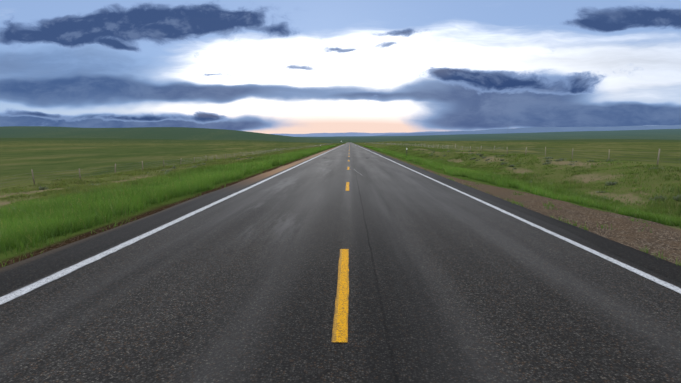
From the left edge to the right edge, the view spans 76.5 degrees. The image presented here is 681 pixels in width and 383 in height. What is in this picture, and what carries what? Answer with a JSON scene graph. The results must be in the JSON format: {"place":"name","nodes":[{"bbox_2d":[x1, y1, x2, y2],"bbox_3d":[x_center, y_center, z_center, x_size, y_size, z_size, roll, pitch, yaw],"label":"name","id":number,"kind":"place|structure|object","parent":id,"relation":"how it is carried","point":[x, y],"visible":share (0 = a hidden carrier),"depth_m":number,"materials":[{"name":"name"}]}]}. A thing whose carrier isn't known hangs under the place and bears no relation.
{"place":"outdoors","nodes":[
{"label":"outdoors","id":0,"kind":"place"},
{"bbox_2d":[0,142,680,382],"bbox_3d":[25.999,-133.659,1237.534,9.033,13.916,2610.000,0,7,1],"label":"road","id":1,"kind":"structure","parent":0,"point":[447,284],"depth_m":4.58,"materials":[{"name":"grey asphalt"}]},
{"bbox_2d":[0,145,341,304],"bbox_3d":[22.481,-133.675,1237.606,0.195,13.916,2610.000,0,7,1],"label":"edge line","id":2,"kind":"object","parent":1,"relation":"on","point":[32,286],"visible":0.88,"depth_m":6.18,"materials":[{"name":"white paint"}]},
{"bbox_2d":[331,143,349,341],"bbox_3d":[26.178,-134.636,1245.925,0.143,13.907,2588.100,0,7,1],"label":"line dashes","id":3,"kind":"object","parent":1,"relation":"on","point":[340,328],"visible":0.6,"depth_m":4.47,"materials":[{"name":"yellow paint"}]},
{"bbox_2d":[355,144,680,293],"bbox_3d":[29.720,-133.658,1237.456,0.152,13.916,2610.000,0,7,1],"label":"edge line","id":4,"kind":"object","parent":1,"relation":"on","point":[653,278],"visible":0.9,"depth_m":6.68,"materials":[{"name":"white paint"}]},
{"bbox_2d":[356,144,680,282],"bbox_3d":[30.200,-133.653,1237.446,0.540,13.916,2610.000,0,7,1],"label":"gravel shoulder","id":5,"kind":"object","parent":1,"relation":"on","point":[668,269],"visible":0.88,"depth_m":7.13,"materials":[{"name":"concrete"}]},
{"bbox_2d":[0,126,680,267],"bbox_3d":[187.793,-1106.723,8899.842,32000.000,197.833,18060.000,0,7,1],"label":"ground","id":6,"kind":"structure","parent":0,"point":[46,151],"depth_m":60.91,"materials":[{"name":"green plant"}]},
{"bbox_2d":[0,143,331,186],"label":"fence","id":7,"kind":"object","parent":6,"relation":"on","point":[80,176],"visible":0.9,"depth_m":41.48,"materials":[{"name":"grey wood"}]},
{"bbox_2d":[0,145,680,266],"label":"grass","id":8,"kind":"structure","parent":6,"relation":"on","point":[33,220],"depth_m":17.81,"materials":[{"name":"green plant"}]},
{"bbox_2d":[366,142,679,164],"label":"fence","id":9,"kind":"object","parent":6,"relation":"on","point":[531,153],"visible":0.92,"depth_m":43.13,"materials":[{"name":"grey wood"}]},
{"bbox_2d":[0,0,680,133],"label":"sky","id":10,"kind":"structure","parent":0,"point":[258,66],"materials":[{"name":"blue"}]},
{"bbox_2d":[274,125,656,136],"bbox_3d":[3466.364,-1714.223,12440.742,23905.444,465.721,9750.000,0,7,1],"label":"distant hills","id":11,"kind":"structure","parent":0,"point":[332,134],"depth_m":16076.45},
{"bbox_2d":[376,125,680,135],"bbox_3d":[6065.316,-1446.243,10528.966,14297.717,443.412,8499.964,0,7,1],"label":"distant hills","id":12,"kind":"structure","parent":0,"point":[532,130],"depth_m":12384.33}
]}

